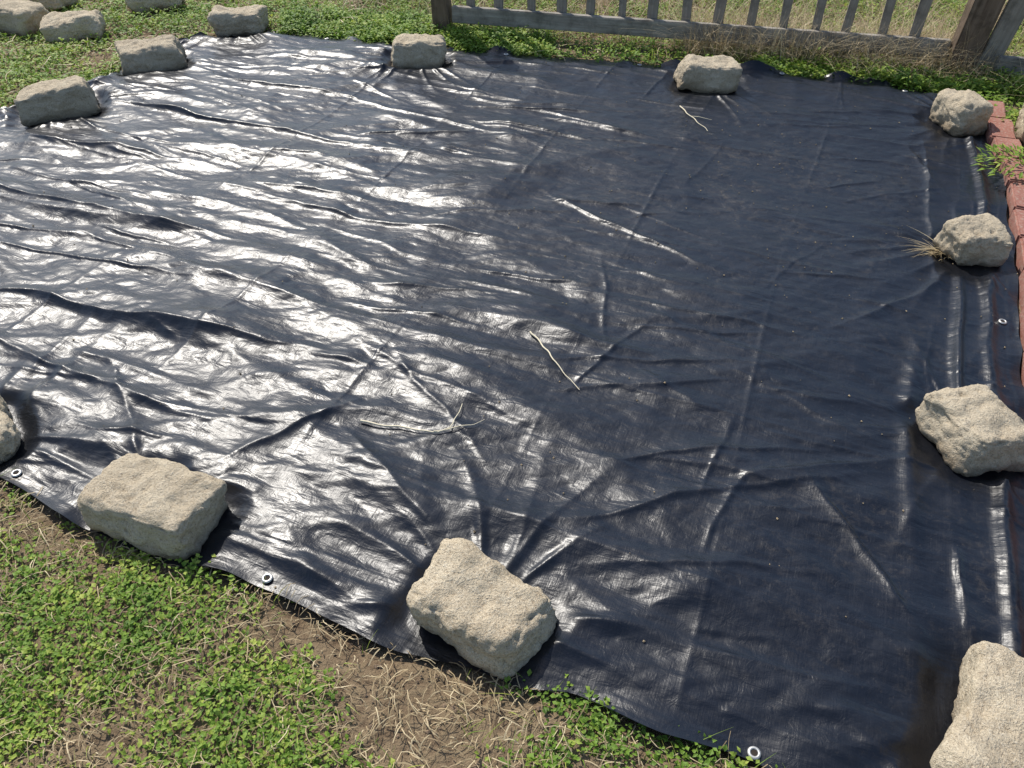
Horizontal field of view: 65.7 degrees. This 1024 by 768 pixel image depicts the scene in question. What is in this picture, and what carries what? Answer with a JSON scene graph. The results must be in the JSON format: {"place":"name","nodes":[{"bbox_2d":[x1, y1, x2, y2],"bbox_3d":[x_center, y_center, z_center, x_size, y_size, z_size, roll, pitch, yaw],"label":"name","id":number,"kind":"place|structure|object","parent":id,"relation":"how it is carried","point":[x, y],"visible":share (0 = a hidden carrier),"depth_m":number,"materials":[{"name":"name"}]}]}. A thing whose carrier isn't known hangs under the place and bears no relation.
{"place":"outdoors","nodes":[
{"label":"outdoors","id":0,"kind":"place"},
{"bbox_2d":[0,493,707,767],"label":"dry grass","id":1,"kind":"structure","parent":0,"point":[444,705],"depth_m":1.54,"materials":[{"name":"plant"}]},
{"bbox_2d":[0,0,1023,767],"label":"ground","id":2,"kind":"structure","parent":0,"point":[400,744],"depth_m":1.59,"materials":[{"name":"soil"}]},
{"bbox_2d":[0,0,49,37],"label":"stone block","id":3,"kind":"object","parent":2,"relation":"on","point":[17,16],"depth_m":4.34,"materials":[{"name":"stone"}]},
{"bbox_2d":[29,0,77,10],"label":"stone block","id":4,"kind":"object","parent":2,"relation":"on","point":[51,4],"depth_m":4.67,"materials":[{"name":"stone"}]},
{"bbox_2d":[39,9,105,43],"bbox_3d":[-2.389,-1.946,4.320,0.317,0.144,0.207,-9,45,-3],"label":"stone block","id":5,"kind":"object","parent":2,"relation":"on","point":[66,25],"depth_m":4.26,"materials":[{"name":"stone"}]},
{"bbox_2d":[125,0,184,14],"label":"stone block","id":6,"kind":"object","parent":2,"relation":"on","point":[133,5],"depth_m":4.61,"materials":[{"name":"stone"}]},
{"bbox_2d":[207,4,268,36],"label":"stone block","id":7,"kind":"object","parent":2,"relation":"on","point":[223,21],"depth_m":4.29,"materials":[{"name":"stone"}]},
{"bbox_2d":[0,0,1022,767],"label":"grass","id":8,"kind":"structure","parent":2,"relation":"on","point":[264,580],"depth_m":1.69,"materials":[{"name":"green plant"}]},
{"bbox_2d":[0,0,1023,767],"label":"weeds","id":9,"kind":"object","parent":2,"relation":"on","point":[516,42],"visible":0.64,"depth_m":1.69,"materials":[{"name":"green plant"}]},
{"bbox_2d":[0,31,1023,767],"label":"tarp","id":10,"kind":"object","parent":2,"relation":"on","point":[792,561],"visible":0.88,"depth_m":2.29,"materials":[{"name":"black plastic"}]},
{"bbox_2d":[0,395,20,463],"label":"stone block","id":11,"kind":"object","parent":10,"relation":"on","point":[10,438],"depth_m":2.00,"materials":[{"name":"stone"}]},
{"bbox_2d":[11,469,21,476],"bbox_3d":[-1.220,0.218,1.952,0.025,0.003,0.025,28,49,24],"label":"grommet","id":12,"kind":"object","parent":10,"relation":"on","point":[16,472],"visible":1,"depth_m":1.95,"materials":[{"name":"metal"}]},
{"bbox_2d":[13,75,100,126],"bbox_3d":[-2.023,-1.261,3.534,0.325,0.164,0.214,-17,40,-17],"label":"stone block","id":13,"kind":"object","parent":10,"relation":"on","point":[41,102],"depth_m":3.47,"materials":[{"name":"stone"}]},
{"bbox_2d":[114,34,187,75],"bbox_3d":[-1.790,-1.635,3.958,0.326,0.152,0.215,-18,44,-19],"label":"stone block","id":14,"kind":"object","parent":10,"relation":"on","point":[164,52],"depth_m":3.90,"materials":[{"name":"stone"}]},
{"bbox_2d":[77,453,227,559],"bbox_3d":[-0.824,0.282,1.841,0.298,0.145,0.206,18,45,17],"label":"stone block","id":15,"kind":"object","parent":10,"relation":"on","point":[161,507],"depth_m":1.79,"materials":[{"name":"stone"}]},
{"bbox_2d":[261,573,272,582],"bbox_3d":[-0.535,0.423,1.733,0.025,0.004,0.025,10,46,11],"label":"grommet","id":16,"kind":"object","parent":10,"relation":"on","point":[267,577],"visible":1,"depth_m":1.73,"materials":[{"name":"metal"}]},
{"bbox_2d":[391,33,446,68],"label":"stone block","id":17,"kind":"object","parent":10,"relation":"on","point":[417,51],"depth_m":3.95,"materials":[{"name":"stone"}]},
{"bbox_2d":[360,403,484,432],"bbox_3d":[-0.233,0.100,2.072,0.321,0.018,0.094,-8,43,-9],"label":"dry twig","id":18,"kind":"object","parent":10,"relation":"on","point":[382,425],"visible":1,"depth_m":2.06,"materials":[{"name":"brown wood"}]},
{"bbox_2d":[406,538,557,679],"bbox_3d":[-0.060,0.463,1.647,0.301,0.140,0.214,25,50,18],"label":"stone block","id":19,"kind":"object","parent":10,"relation":"on","point":[472,603],"depth_m":1.60,"materials":[{"name":"stone"}]},
{"bbox_2d":[6,68,1017,641],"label":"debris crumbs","id":20,"kind":"object","parent":10,"relation":"on","point":[562,302],"visible":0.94,"depth_m":2.68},
{"bbox_2d":[530,331,579,389],"bbox_3d":[0.118,-0.071,2.259,0.012,0.012,0.287,-18,45,-19],"label":"dry twig","id":21,"kind":"object","parent":10,"relation":"on","point":[532,334],"visible":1,"depth_m":2.27,"materials":[{"name":"beige wood"}]},
{"bbox_2d":[679,106,710,130],"bbox_3d":[0.830,-1.177,3.501,0.079,0.008,0.271,-13,44,-14],"label":"dry twig","id":22,"kind":"object","parent":10,"relation":"on","point":[693,116],"visible":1,"depth_m":3.50,"materials":[{"name":"beige wood"}]},
{"bbox_2d":[673,54,742,93],"bbox_3d":[0.924,-1.464,3.764,0.294,0.161,0.192,5,40,1],"label":"stone block","id":23,"kind":"object","parent":10,"relation":"on","point":[719,74],"depth_m":3.70,"materials":[{"name":"stone"}]},
{"bbox_2d":[747,746,760,759],"bbox_3d":[0.445,0.677,1.457,0.025,0.004,0.025,-16,44,-12],"label":"grommet","id":24,"kind":"object","parent":10,"relation":"on","point":[754,752],"visible":1,"depth_m":1.46,"materials":[{"name":"metal"}]},
{"bbox_2d":[903,229,951,260],"bbox_3d":[1.391,-0.461,2.700,0.168,0.048,0.208,-29,50,-29],"label":"dry grass tuft","id":25,"kind":"object","parent":10,"relation":"on","point":[935,253],"visible":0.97,"depth_m":2.70,"materials":[{"name":"plant"}]},
{"bbox_2d":[929,88,993,136],"bbox_3d":[1.948,-1.175,3.433,0.183,0.165,0.224,-5,39,-7],"label":"stone block","id":26,"kind":"object","parent":10,"relation":"on","point":[960,113],"depth_m":3.38,"materials":[{"name":"stone"}]},
{"bbox_2d":[915,384,1023,476],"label":"stone block","id":27,"kind":"object","parent":10,"relation":"on","point":[973,430],"depth_m":1.97,"materials":[{"name":"stone"}]},
{"bbox_2d":[933,213,1012,266],"bbox_3d":[1.563,-0.482,2.682,0.216,0.148,0.190,-6,46,-11],"label":"stone block","id":28,"kind":"object","parent":10,"relation":"on","point":[985,239],"depth_m":2.63,"materials":[{"name":"stone"}]},
{"bbox_2d":[930,641,1023,767],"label":"stone block","id":29,"kind":"object","parent":10,"relation":"on","point":[985,729],"depth_m":1.40,"materials":[{"name":"stone"}]},
{"bbox_2d":[971,143,1023,178],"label":"broadleaf weed","id":30,"kind":"object","parent":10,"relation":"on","point":[995,148],"visible":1,"depth_m":3.11,"materials":[{"name":"green plant"}]},
{"bbox_2d":[998,319,1006,323],"bbox_3d":[1.500,-0.192,2.424,0.025,0.004,0.025,31,50,26],"label":"grommet","id":31,"kind":"object","parent":10,"relation":"on","point":[1003,321],"visible":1,"depth_m":2.42,"materials":[{"name":"metal"}]},
{"bbox_2d":[0,0,1023,767],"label":"straw litter","id":32,"kind":"object","parent":2,"relation":"on","point":[322,718],"visible":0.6,"depth_m":1.56,"materials":[{"name":"beige plant"}]},
{"bbox_2d":[337,0,1023,102],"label":"dry grass","id":33,"kind":"structure","parent":2,"relation":"on","point":[926,59],"depth_m":4.05,"materials":[{"name":"plant"}]},
{"bbox_2d":[431,0,1023,74],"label":"picket fence","id":34,"kind":"object","parent":2,"relation":"on","point":[981,16],"visible":0.68,"depth_m":4.03,"materials":[{"name":"grey wood"}]},
{"bbox_2d":[985,100,1023,386],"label":"brick edging","id":35,"kind":"object","parent":2,"relation":"on","point":[998,131],"visible":0.77,"depth_m":3.02,"materials":[{"name":"red brick"}]},
{"bbox_2d":[1015,104,1023,142],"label":"stone block","id":36,"kind":"object","parent":2,"relation":"on","point":[1019,132],"depth_m":3.30,"materials":[{"name":"stone"}]}
]}

